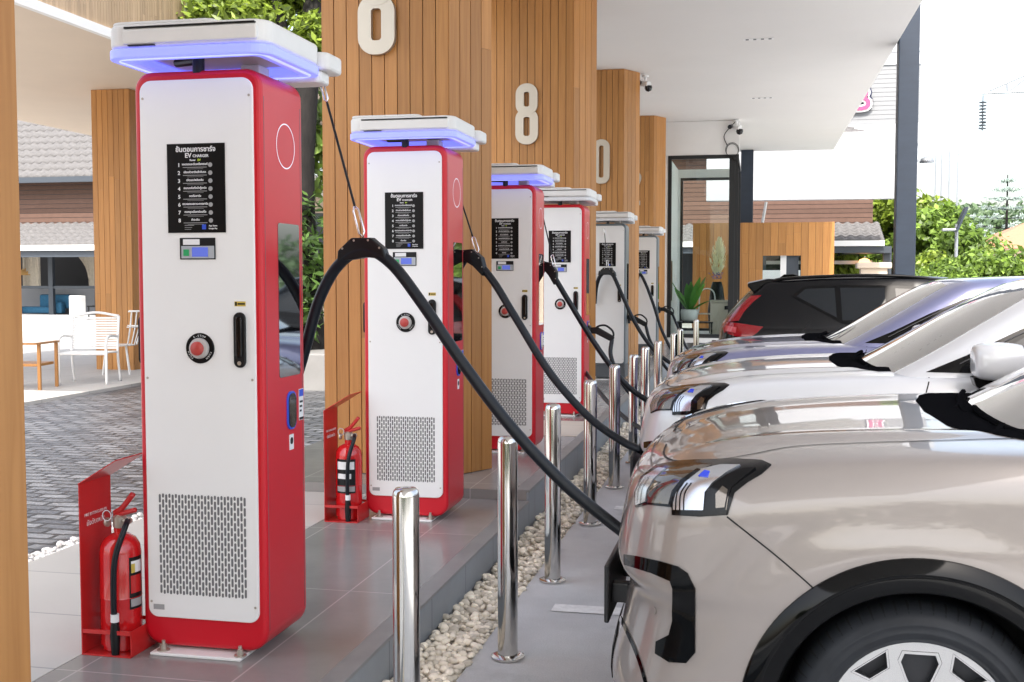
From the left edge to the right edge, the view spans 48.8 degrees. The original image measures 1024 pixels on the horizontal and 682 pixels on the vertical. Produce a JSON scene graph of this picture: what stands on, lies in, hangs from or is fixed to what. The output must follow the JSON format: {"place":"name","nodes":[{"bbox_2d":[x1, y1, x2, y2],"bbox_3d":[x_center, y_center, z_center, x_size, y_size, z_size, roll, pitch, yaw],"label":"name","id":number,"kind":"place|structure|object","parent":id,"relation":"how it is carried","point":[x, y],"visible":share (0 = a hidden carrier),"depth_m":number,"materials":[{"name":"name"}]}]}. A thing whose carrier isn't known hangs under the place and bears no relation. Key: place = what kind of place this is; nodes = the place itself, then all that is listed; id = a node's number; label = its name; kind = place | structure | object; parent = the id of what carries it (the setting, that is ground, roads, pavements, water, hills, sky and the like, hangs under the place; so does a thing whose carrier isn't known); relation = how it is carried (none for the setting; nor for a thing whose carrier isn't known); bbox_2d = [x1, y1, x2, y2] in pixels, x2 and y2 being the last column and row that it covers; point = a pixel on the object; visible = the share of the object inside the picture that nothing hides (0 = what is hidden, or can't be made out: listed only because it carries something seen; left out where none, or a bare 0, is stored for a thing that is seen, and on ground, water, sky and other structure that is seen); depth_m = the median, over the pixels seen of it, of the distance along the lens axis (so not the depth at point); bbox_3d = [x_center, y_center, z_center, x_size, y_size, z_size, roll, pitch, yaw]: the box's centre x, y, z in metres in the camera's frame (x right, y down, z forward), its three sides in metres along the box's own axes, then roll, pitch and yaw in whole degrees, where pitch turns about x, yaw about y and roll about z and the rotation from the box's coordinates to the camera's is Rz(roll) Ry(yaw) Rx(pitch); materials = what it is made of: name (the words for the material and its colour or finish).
{"place":"outdoors","nodes":[
{"label":"outdoors","id":0,"kind":"place"},
{"bbox_2d":[69,296,85,319],"bbox_3d":[-14.884,-1.137,38.644,0.380,0.832,0.400,1,3,12],"label":"planter box","id":1,"kind":"object","parent":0,"point":[77,304],"visible":0.94,"depth_m":38.47,"materials":[{"name":"white paint"}]},
{"bbox_2d":[22,318,140,405],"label":"pavement","id":2,"kind":"structure","parent":0,"point":[90,378],"depth_m":17.77,"materials":[{"name":"beige concrete"}]},
{"bbox_2d":[23,340,59,389],"bbox_3d":[-6.402,0.317,14.883,0.603,0.621,0.662,0,3,2],"label":"wooden armchair","id":3,"kind":"object","parent":2,"relation":"on","point":[38,363],"visible":0.68,"depth_m":14.76,"materials":[{"name":"brown wood"}]},
{"bbox_2d":[17,120,95,317],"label":"tiled building","id":4,"kind":"structure","parent":2,"relation":"on","point":[56,209],"depth_m":40.29,"materials":[{"name":"grey tile"}]},
{"bbox_2d":[22,294,71,312],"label":"sofa","id":5,"kind":"object","parent":4,"relation":"in","point":[62,302],"visible":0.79,"depth_m":40.76,"materials":[{"name":"blue fabric"}]},
{"bbox_2d":[58,311,121,384],"bbox_3d":[-5.862,0.091,15.662,0.676,0.993,0.640,0,3,-2],"label":"garden chair","id":6,"kind":"object","parent":2,"relation":"on","point":[110,335],"visible":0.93,"depth_m":15.89,"materials":[{"name":"white metal"}]},
{"bbox_2d":[91,89,140,369],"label":"pillar","id":7,"kind":"structure","parent":2,"relation":"on","point":[115,196],"depth_m":17.79,"materials":[{"name":"brown wood"}]},
{"bbox_2d":[14,0,321,145],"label":"side canopy","id":8,"kind":"object","parent":7,"relation":"on","point":[65,65],"visible":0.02,"depth_m":15.17,"materials":[{"name":"white paint"}]},
{"bbox_2d":[99,310,139,374],"bbox_3d":[-5.940,0.020,17.160,0.700,0.961,0.630,-1,3,-18],"label":"wire chair","id":9,"kind":"object","parent":2,"relation":"on","point":[126,345],"visible":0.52,"depth_m":17.03,"materials":[{"name":"white metal"}]},
{"bbox_2d":[315,175,323,316],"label":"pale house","id":10,"kind":"structure","parent":2,"relation":"on","point":[319,214],"depth_m":25.37,"materials":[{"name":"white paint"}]},
{"bbox_2d":[315,213,323,267],"bbox_3d":[-4.321,-2.250,25.397,0.800,1.250,0.026,1,3,12],"label":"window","id":11,"kind":"structure","parent":10,"relation":"in","point":[318,229],"depth_m":25.37,"materials":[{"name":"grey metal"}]},
{"bbox_2d":[24,385,324,559],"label":"paved road","id":12,"kind":"structure","parent":0,"point":[71,443],"depth_m":9.89,"materials":[{"name":"stone"}]},
{"bbox_2d":[304,349,324,390],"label":"planter wall","id":13,"kind":"structure","parent":12,"relation":"on","point":[314,375],"depth_m":15.00,"materials":[{"name":"white concrete"}]},
{"bbox_2d":[176,0,323,349],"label":"broadleaf tree","id":14,"kind":"object","parent":13,"relation":"in","point":[305,22],"visible":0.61,"depth_m":15.71,"materials":[{"name":"green plant"}]},
{"bbox_2d":[302,213,323,335],"bbox_3d":[-2.959,-0.731,15.545,1.157,2.400,1.024,-1,3,-15],"label":"planter shrub","id":15,"kind":"object","parent":13,"relation":"in","point":[320,272],"visible":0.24,"depth_m":15.50,"materials":[{"name":"green plant"}]},
{"bbox_2d":[302,191,323,342],"bbox_3d":[-2.812,-0.859,15.902,1.101,2.615,1.073,1,3,12],"label":"planter shrub","id":16,"kind":"object","parent":13,"relation":"in","point":[321,255],"visible":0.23,"depth_m":15.75,"materials":[{"name":"green plant"}]},
{"bbox_2d":[33,496,497,681],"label":"platform","id":17,"kind":"structure","parent":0,"point":[349,589],"depth_m":4.86,"materials":[{"name":"tile"}]},
{"bbox_2d":[0,0,30,681],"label":"pillar","id":18,"kind":"structure","parent":17,"relation":"on","point":[15,662],"depth_m":2.87,"materials":[{"name":"brown wood"}]},
{"bbox_2d":[597,0,921,151],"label":"canopy","id":19,"kind":"object","parent":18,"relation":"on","point":[783,75],"visible":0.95,"depth_m":16.42,"materials":[{"name":"paint"}]},
{"bbox_2d":[724,122,739,189],"bbox_3d":[4.478,-3.763,22.965,0.345,1.380,0.046,1,3,14],"label":"cable coil","id":20,"kind":"object","parent":19,"relation":"hanging from","point":[732,157],"visible":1,"depth_m":22.95,"materials":[{"name":"black plastic"}]},
{"bbox_2d":[728,119,742,134],"bbox_3d":[4.520,-4.321,22.818,0.311,0.312,0.211,1,3,12],"label":"security camera","id":21,"kind":"object","parent":19,"relation":"attached to","point":[738,128],"visible":1,"depth_m":22.76,"materials":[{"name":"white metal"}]},
{"bbox_2d":[78,453,156,658],"bbox_3d":[-1.507,0.810,4.335,0.206,0.749,0.220,1,3,12],"label":"extinguisher stand","id":22,"kind":"object","parent":17,"relation":"on","point":[94,496],"visible":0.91,"depth_m":4.31,"materials":[{"name":"red metal"}]},
{"bbox_2d":[99,492,142,655],"bbox_3d":[-1.498,0.875,4.328,0.157,0.607,0.169,-3,5,-44],"label":"fire extinguisher","id":23,"kind":"object","parent":22,"relation":"on","point":[120,576],"visible":0.97,"depth_m":4.27,"materials":[{"name":"red metal"}]},
{"bbox_2d":[110,18,340,661],"bbox_3d":[-1.093,-0.001,4.432,0.667,2.360,0.707,1,3,12],"label":"charging station","id":24,"kind":"object","parent":17,"relation":"on","point":[219,195],"visible":1,"depth_m":4.22,"materials":[{"name":"red"}]},
{"bbox_2d":[278,223,300,377],"bbox_3d":[-0.867,-0.159,4.383,0.006,0.590,0.200,1,3,12],"label":"side window","id":25,"kind":"structure","parent":24,"relation":"in","point":[288,234],"depth_m":4.38,"materials":[{"name":"glass"}]},
{"bbox_2d":[303,86,620,535],"bbox_3d":[-0.262,-0.149,4.383,1.557,1.784,0.094,1,3,22],"label":"charging cable","id":26,"kind":"object","parent":24,"relation":"hanging from","point":[351,249],"visible":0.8,"depth_m":4.37,"materials":[{"name":"black rubber"}]},
{"bbox_2d":[323,391,368,522],"bbox_3d":[-0.974,0.678,6.659,0.206,0.749,0.220,1,3,12],"label":"extinguisher stand","id":27,"kind":"object","parent":17,"relation":"on","point":[330,438],"visible":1,"depth_m":6.65,"materials":[{"name":"red metal"}]},
{"bbox_2d":[335,416,361,521],"bbox_3d":[-0.958,0.743,6.650,0.157,0.607,0.168,-3,5,-44],"label":"fire extinguisher","id":28,"kind":"object","parent":27,"relation":"on","point":[348,457],"visible":0.98,"depth_m":6.59,"materials":[{"name":"red metal"}]},
{"bbox_2d":[350,114,485,521],"bbox_3d":[-0.553,-0.137,6.823,0.667,2.360,0.707,1,3,12],"label":"charging station","id":29,"kind":"object","parent":17,"relation":"on","point":[413,225],"visible":0.99,"depth_m":6.61,"materials":[{"name":"silver metal"}]},
{"bbox_2d":[453,242,461,341],"bbox_3d":[-0.327,-0.294,6.774,0.006,0.590,0.200,1,3,12],"label":"side window","id":30,"kind":"structure","parent":29,"relation":"in","point":[457,247],"depth_m":6.76,"materials":[{"name":"black glass"}]},
{"bbox_2d":[463,205,641,453],"bbox_3d":[0.134,-0.206,6.735,1.374,1.682,0.111,2,4,28],"label":"charging cable","id":31,"kind":"object","parent":29,"relation":"attached to","point":[474,258],"visible":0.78,"depth_m":6.71,"materials":[{"name":"black rubber"}]},
{"bbox_2d":[382,377,665,681],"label":"gravel","id":32,"kind":"structure","parent":0,"point":[459,637],"depth_m":5.43,"materials":[{"name":"beige gravel"}]},
{"bbox_2d":[456,435,639,681],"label":"lane","id":33,"kind":"structure","parent":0,"point":[557,646],"depth_m":5.22,"materials":[{"name":"concrete"}]},
{"bbox_2d":[392,486,419,681],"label":"bollard","id":34,"kind":"object","parent":33,"relation":"on","point":[406,582],"visible":1,"depth_m":3.54,"materials":[{"name":"silver metal"}]},
{"bbox_2d":[491,435,523,662],"bbox_3d":[-0.018,0.862,4.721,0.140,0.936,0.140,1,3,12],"label":"bollard","id":35,"kind":"object","parent":33,"relation":"on","point":[507,651],"visible":0.89,"depth_m":4.69,"materials":[{"name":"silver metal"}]},
{"bbox_2d":[539,403,565,583],"bbox_3d":[0.214,0.794,5.918,0.140,0.936,0.140,1,3,12],"label":"bollard","id":36,"kind":"object","parent":33,"relation":"on","point":[552,499],"visible":1,"depth_m":5.89,"materials":[{"name":"silver metal"}]},
{"bbox_2d":[551,604,621,614],"bbox_3d":[2.568,1.318,4.948,4.850,0.001,0.120,1,3,12],"label":"parking line","id":37,"kind":"object","parent":33,"relation":"on","point":[580,608],"visible":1,"depth_m":5.42,"materials":[{"name":"paint"}]},
{"bbox_2d":[579,380,600,525],"bbox_3d":[0.505,0.717,7.282,0.140,0.936,0.140,1,3,12],"label":"bollard","id":38,"kind":"object","parent":33,"relation":"on","point":[590,448],"visible":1,"depth_m":7.25,"materials":[{"name":"silver metal"}]},
{"bbox_2d":[605,364,622,488],"bbox_3d":[0.777,0.645,8.550,0.140,0.936,0.140,1,3,12],"label":"bollard","id":39,"kind":"object","parent":33,"relation":"on","point":[614,424],"visible":0.98,"depth_m":8.52,"materials":[{"name":"silver metal"}]},
{"bbox_2d":[625,354,638,463],"bbox_3d":[1.044,0.581,9.674,0.140,0.936,0.140,1,3,12],"label":"bollard","id":40,"kind":"object","parent":33,"relation":"on","point":[633,399],"visible":0.78,"depth_m":9.64,"materials":[{"name":"silver metal"}]},
{"bbox_2d":[638,347,649,444],"bbox_3d":[1.267,0.521,10.732,0.140,0.936,0.140,1,3,12],"label":"bollard","id":41,"kind":"object","parent":33,"relation":"on","point":[645,371],"visible":0.57,"depth_m":10.69,"materials":[{"name":"silver metal"}]},
{"bbox_2d":[654,341,661,387],"bbox_3d":[1.518,0.464,11.732,0.140,0.936,0.140,1,3,12],"label":"bollard","id":42,"kind":"object","parent":33,"relation":"on","point":[657,362],"visible":0.57,"depth_m":11.68,"materials":[{"name":"silver metal"}]},
{"bbox_2d":[670,333,677,361],"bbox_3d":[1.912,0.374,13.328,0.140,0.936,0.140,1,3,12],"label":"bollard","id":43,"kind":"object","parent":33,"relation":"on","point":[673,345],"visible":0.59,"depth_m":13.28,"materials":[{"name":"silver metal"}]},
{"bbox_2d":[677,329,682,353],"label":"bollard","id":44,"kind":"object","parent":33,"relation":"on","point":[680,339],"visible":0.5,"depth_m":14.36,"materials":[{"name":"silver metal"}]},
{"bbox_2d":[693,319,698,345],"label":"bollard","id":45,"kind":"object","parent":33,"relation":"on","point":[696,333],"visible":0.59,"depth_m":17.54,"materials":[{"name":"silver metal"}]},
{"bbox_2d":[741,150,753,222],"bbox_3d":[5.931,-2.411,28.553,0.310,4.780,0.300,1,3,12],"label":"steel post","id":46,"kind":"object","parent":33,"relation":"on","point":[747,162],"visible":0.45,"depth_m":28.32,"materials":[{"name":"metal"}]},
{"bbox_2d":[692,222,834,327],"bbox_3d":[6.130,-1.431,27.645,3.359,2.925,0.315,1,3,12],"label":"timber screen","id":47,"kind":"object","parent":33,"relation":"on","point":[811,244],"visible":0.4,"depth_m":27.46,"materials":[{"name":"brown wood"}]},
{"bbox_2d":[763,270,799,278],"bbox_3d":[9.218,-1.455,37.783,2.100,1.826,0.600,1,3,12],"label":"air cabinet","id":48,"kind":"object","parent":33,"relation":"on","point":[770,274],"depth_m":37.56,"materials":[{"name":"white metal"}]},
{"bbox_2d":[604,367,1023,681],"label":"parked car","id":49,"kind":"object","parent":33,"relation":"on","point":[860,538],"visible":1,"depth_m":3.17,"materials":[{"name":"beige paint"}]},
{"bbox_2d":[630,279,1023,476],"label":"parked car","id":50,"kind":"object","parent":33,"relation":"on","point":[973,343],"visible":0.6,"depth_m":5.59,"materials":[{"name":"white metal"}]},
{"bbox_2d":[712,274,946,340],"bbox_3d":[4.535,0.087,12.906,4.448,1.705,2.200,1,3,12],"label":"parked car","id":51,"kind":"object","parent":33,"relation":"on","point":[790,304],"visible":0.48,"depth_m":12.32,"materials":[{"name":"black paint"}]},
{"bbox_2d":[666,276,1023,377],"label":"parked car","id":52,"kind":"object","parent":33,"relation":"on","point":[894,318],"visible":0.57,"depth_m":7.95,"materials":[{"name":"silver metal"}]},
{"bbox_2d":[855,262,891,273],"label":"gate pier","id":53,"kind":"structure","parent":33,"relation":"on","point":[872,267],"depth_m":37.10,"materials":[{"name":"beige concrete"}]},
{"bbox_2d":[834,188,961,273],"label":"maple tree","id":54,"kind":"object","parent":33,"relation":"on","point":[883,212],"visible":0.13,"depth_m":40.82,"materials":[{"name":"green plant"}]},
{"bbox_2d":[893,4,920,274],"bbox_3d":[5.429,-2.385,15.551,0.267,6.200,0.260,1,3,12],"label":"steel post","id":55,"kind":"object","parent":33,"relation":"on","point":[906,146],"visible":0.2,"depth_m":15.42,"materials":[{"name":"metal"}]},
{"bbox_2d":[917,156,933,162],"bbox_3d":[5.688,-2.487,15.497,0.198,0.090,0.224,-3,4,-41],"label":"flood lamp","id":56,"kind":"object","parent":55,"relation":"attached to","point":[926,159],"visible":1,"depth_m":15.43,"materials":[{"name":"grey metal"}]},
{"bbox_2d":[866,201,972,270],"bbox_3d":[14.750,-2.781,39.581,3.295,4.311,4.250,-1,3,-18],"label":"maple tree","id":57,"kind":"object","parent":33,"relation":"on","point":[930,222],"visible":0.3,"depth_m":38.72,"materials":[{"name":"green plant"}]},
{"bbox_2d":[915,250,947,274],"bbox_3d":[10.967,-1.222,29.374,1.777,2.326,2.733,0,3,-4],"label":"garden shrub","id":58,"kind":"object","parent":33,"relation":"on","point":[934,256],"visible":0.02,"depth_m":29.01,"materials":[{"name":"green plant"}]},
{"bbox_2d":[915,260,948,275],"bbox_3d":[10.499,-0.905,28.523,2.223,2.274,2.320,3,4,40],"label":"garden shrub","id":59,"kind":"object","parent":33,"relation":"on","point":[923,270],"visible":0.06,"depth_m":27.95,"materials":[{"name":"green plant"}]},
{"bbox_2d":[941,207,968,256],"bbox_3d":[13.257,-2.163,33.890,0.698,3.679,0.600,1,3,12],"label":"street lamp","id":60,"kind":"object","parent":33,"relation":"on","point":[960,220],"visible":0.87,"depth_m":33.77,"materials":[{"name":"grey metal"}]},
{"bbox_2d":[919,248,993,277],"bbox_3d":[11.020,-1.067,27.300,2.696,2.397,2.172,1,3,12],"label":"garden shrub","id":61,"kind":"object","parent":33,"relation":"on","point":[954,266],"visible":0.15,"depth_m":27.19,"materials":[{"name":"green plant"}]},
{"bbox_2d":[915,219,1023,265],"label":"garden tree","id":62,"kind":"object","parent":33,"relation":"on","point":[965,238],"visible":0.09,"depth_m":36.72,"materials":[{"name":"green plant"}]},
{"bbox_2d":[957,247,1023,277],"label":"garden shrub","id":63,"kind":"object","parent":33,"relation":"on","point":[1003,264],"visible":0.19,"depth_m":25.78,"materials":[{"name":"green plant"}]},
{"bbox_2d":[286,0,1023,212],"label":"sky","id":64,"kind":"structure","parent":0,"point":[970,48],"materials":[{"name":"white"}]},
{"bbox_2d":[682,320,701,343],"bbox_3d":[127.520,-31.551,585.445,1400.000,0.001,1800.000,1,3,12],"label":"ground","id":65,"kind":"structure","parent":0,"point":[686,325],"depth_m":38.67,"materials":[{"name":"grey concrete"}]},
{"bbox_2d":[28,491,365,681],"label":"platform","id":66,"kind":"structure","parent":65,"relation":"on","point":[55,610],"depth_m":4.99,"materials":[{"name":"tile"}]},
{"bbox_2d":[304,436,574,500],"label":"raised platform","id":67,"kind":"structure","parent":65,"relation":"on","point":[481,484],"depth_m":7.81,"materials":[{"name":"concrete"}]},
{"bbox_2d":[321,0,491,472],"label":"pillar","id":68,"kind":"structure","parent":67,"relation":"on","point":[423,57],"depth_m":7.75,"materials":[{"name":"brown wood"}]},
{"bbox_2d":[492,163,559,453],"bbox_3d":[0.014,-0.257,8.935,0.630,2.230,0.668,1,3,12],"label":"charging station","id":69,"kind":"object","parent":67,"relation":"on","point":[517,267],"visible":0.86,"depth_m":8.71,"materials":[{"name":"silver metal"}]},
{"bbox_2d":[539,254,542,324],"bbox_3d":[0.227,-0.405,8.888,0.006,0.558,0.189,1,3,12],"label":"side window","id":70,"kind":"structure","parent":69,"relation":"in","point":[540,255],"depth_m":8.88,"materials":[{"name":"white glass"}]},
{"bbox_2d":[544,220,647,402],"bbox_3d":[0.630,-0.295,8.983,1.032,1.604,0.088,1,4,22],"label":"charging cable","id":71,"kind":"object","parent":69,"relation":"hanging from","point":[550,270],"visible":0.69,"depth_m":9.00,"materials":[{"name":"black rubber"}]},
{"bbox_2d":[319,343,692,681],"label":"kerb","id":72,"kind":"structure","parent":65,"relation":"on","point":[447,586],"depth_m":5.57,"materials":[{"name":"concrete"}]},
{"bbox_2d":[544,420,583,436],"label":"raised platform","id":73,"kind":"structure","parent":65,"relation":"on","point":[572,428],"depth_m":10.15,"materials":[{"name":"grey concrete"}]},
{"bbox_2d":[544,342,669,420],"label":"raised platform","id":74,"kind":"structure","parent":65,"relation":"on","point":[602,405],"depth_m":13.59,"materials":[{"name":"tile"}]},
{"bbox_2d":[491,0,596,379],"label":"pillar","id":75,"kind":"structure","parent":74,"relation":"on","point":[543,82],"depth_m":12.74,"materials":[{"name":"brown wood"}]},
{"bbox_2d":[539,187,601,416],"bbox_3d":[0.536,-0.388,11.251,0.630,2.230,0.668,1,3,12],"label":"charging station","id":76,"kind":"object","parent":74,"relation":"on","point":[566,339],"visible":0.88,"depth_m":11.03,"materials":[{"name":"silver metal"}]},
{"bbox_2d":[586,259,588,314],"bbox_3d":[0.750,-0.537,11.204,0.006,0.558,0.189,1,3,12],"label":"side window","id":77,"kind":"structure","parent":76,"relation":"in","point":[587,260],"depth_m":11.18,"materials":[{"name":"grey glass"}]},
{"bbox_2d":[585,371,640,430],"bbox_3d":[0.903,0.534,10.276,0.094,0.386,1.976,-1,3,-12],"label":"charging cable","id":78,"kind":"object","parent":76,"relation":"attached to","point":[606,400],"visible":0.67,"depth_m":10.24,"materials":[{"name":"black rubber"}]},
{"bbox_2d":[587,324,640,406],"bbox_3d":[1.085,0.262,11.119,0.704,0.848,0.100,1,3,18],"label":"charging connector","id":79,"kind":"object","parent":76,"relation":"attached to","point":[597,330],"visible":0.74,"depth_m":11.14,"materials":[{"name":"black plastic"}]},
{"bbox_2d":[595,211,637,379],"bbox_3d":[1.333,-0.609,15.145,0.630,2.230,0.668,1,3,12],"label":"charging station","id":80,"kind":"object","parent":74,"relation":"on","point":[612,312],"visible":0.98,"depth_m":14.92,"materials":[{"name":"grey metal"}]},
{"bbox_2d":[596,228,669,363],"bbox_3d":[1.645,-0.533,14.619,1.303,1.874,0.126,2,4,26],"label":"charging cable","id":81,"kind":"object","parent":80,"relation":"hanging from","point":[606,271],"visible":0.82,"depth_m":14.66,"materials":[{"name":"black rubber"}]},
{"bbox_2d":[628,314,667,370],"bbox_3d":[1.841,0.180,15.041,0.612,1.078,0.099,1,3,17],"label":"charging connector","id":82,"kind":"object","parent":80,"relation":"attached to","point":[641,322],"visible":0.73,"depth_m":15.03,"materials":[{"name":"black plastic"}]},
{"bbox_2d":[596,69,639,363],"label":"pillar","id":83,"kind":"structure","parent":74,"relation":"on","point":[617,137],"depth_m":17.43,"materials":[{"name":"brown wood"}]},
{"bbox_2d":[640,75,651,91],"bbox_3d":[2.072,-4.037,17.700,0.263,0.264,0.179,1,3,12],"label":"security camera","id":84,"kind":"object","parent":83,"relation":"attached to","point":[646,84],"visible":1,"depth_m":17.65,"materials":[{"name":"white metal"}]},
{"bbox_2d":[638,226,665,356],"bbox_3d":[2.303,-0.852,19.438,0.630,2.230,0.668,1,3,12],"label":"charging station","id":85,"kind":"object","parent":74,"relation":"on","point":[648,253],"visible":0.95,"depth_m":19.20,"materials":[{"name":"grey metal"}]},
{"bbox_2d":[639,273,669,348],"bbox_3d":[2.471,-0.397,18.982,0.896,1.494,0.086,2,4,32],"label":"charging cable","id":86,"kind":"object","parent":85,"relation":"hanging from","point":[654,309],"visible":0.68,"depth_m":18.97,"materials":[{"name":"black rubber"}]},
{"bbox_2d":[658,306,688,349],"bbox_3d":[2.879,-0.122,19.308,0.756,0.964,0.099,1,3,17],"label":"charging connector","id":87,"kind":"object","parent":85,"relation":"attached to","point":[666,310],"visible":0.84,"depth_m":19.33,"materials":[{"name":"black plastic"}]},
{"bbox_2d":[639,115,665,343],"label":"pillar","id":88,"kind":"structure","parent":74,"relation":"on","point":[652,165],"depth_m":22.43,"materials":[{"name":"brown wood"}]},
{"bbox_2d":[664,120,740,342],"bbox_3d":[4.091,-2.320,24.808,1.783,4.545,3.200,1,3,12],"label":"glass kiosk","id":89,"kind":"object","parent":74,"relation":"on","point":[696,140],"visible":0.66,"depth_m":23.27,"materials":[{"name":"white"}]},
{"bbox_2d":[708,236,725,332],"bbox_3d":[4.554,-1.248,25.081,0.407,2.162,0.415,1,3,12],"label":"potted plant","id":90,"kind":"object","parent":89,"relation":"on","point":[717,254],"visible":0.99,"depth_m":24.97,"materials":[{"name":"green plant"}]},
{"bbox_2d":[956,146,958,205],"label":"flagpole","id":91,"kind":"object","parent":65,"relation":"on","point":[957,176],"visible":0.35,"depth_m":69.28,"materials":[{"name":"grey metal"}]},
{"bbox_2d":[955,199,995,239],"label":"tree","id":92,"kind":"object","parent":65,"relation":"on","point":[971,210],"visible":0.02,"depth_m":73.19,"materials":[{"name":"green plant"}]},
{"bbox_2d":[959,74,1023,154],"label":"pylon arm","id":93,"kind":"object","parent":65,"relation":"on","point":[1008,91],"visible":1,"depth_m":83.40},
{"bbox_2d":[969,175,1023,248],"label":"norfolk pine","id":94,"kind":"object","parent":65,"relation":"on","point":[994,216],"visible":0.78,"depth_m":64.96,"materials":[{"name":"green plant"}]},
{"bbox_2d":[971,201,1023,248],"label":"tree","id":95,"kind":"object","parent":65,"relation":"on","point":[999,223],"visible":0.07,"depth_m":78.04,"materials":[{"name":"green plant"}]},
{"bbox_2d":[988,223,1023,255],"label":"terracotta house","id":96,"kind":"structure","parent":65,"relation":"on","point":[1016,235],"depth_m":56.95,"materials":[{"name":"paint"}]},
{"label":"gravel strip","id":97,"kind":"structure","parent":65,"relation":"on","visible":0},
{"bbox_2d":[28,512,143,562],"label":"white gravel","id":98,"kind":"structure","parent":97,"relation":"on","point":[72,541],"depth_m":6.12,"materials":[{"name":"white gravel"}]},
{"bbox_2d":[677,321,712,333],"bbox_3d":[3.919,-0.267,24.193,0.780,0.303,0.500,1,3,12],"label":"table","id":99,"kind":"object","parent":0,"point":[679,322],"visible":0.36,"depth_m":23.98,"materials":[{"name":"black plastic"}]},
{"bbox_2d":[672,277,710,321],"bbox_3d":[3.812,-0.901,24.274,1.198,0.954,0.670,3,4,43],"label":"potted plant","id":100,"kind":"object","parent":99,"relation":"on","point":[689,298],"visible":0.98,"depth_m":24.06,"materials":[{"name":"green plant"}]},
{"bbox_2d":[710,300,737,333],"bbox_3d":[4.542,-0.497,24.198,0.580,0.762,0.460,1,3,12],"label":"steel bin","id":101,"kind":"object","parent":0,"point":[718,311],"visible":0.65,"depth_m":24.01,"materials":[{"name":"beige"}]},
{"bbox_2d":[672,126,891,308],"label":"tiled building","id":102,"kind":"structure","parent":0,"point":[857,231],"depth_m":39.49,"materials":[{"name":"brown wood"}]},
{"bbox_2d":[706,131,894,201],"bbox_3d":[8.721,-4.926,33.697,5.487,1.813,6.000,1,3,12],"label":"white canopy","id":103,"kind":"object","parent":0,"point":[856,166],"visible":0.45,"depth_m":30.68,"materials":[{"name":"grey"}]},
{"bbox_2d":[848,0,922,256],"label":"building","id":104,"kind":"structure","parent":0,"point":[876,110],"depth_m":49.14,"materials":[{"name":"grey"}]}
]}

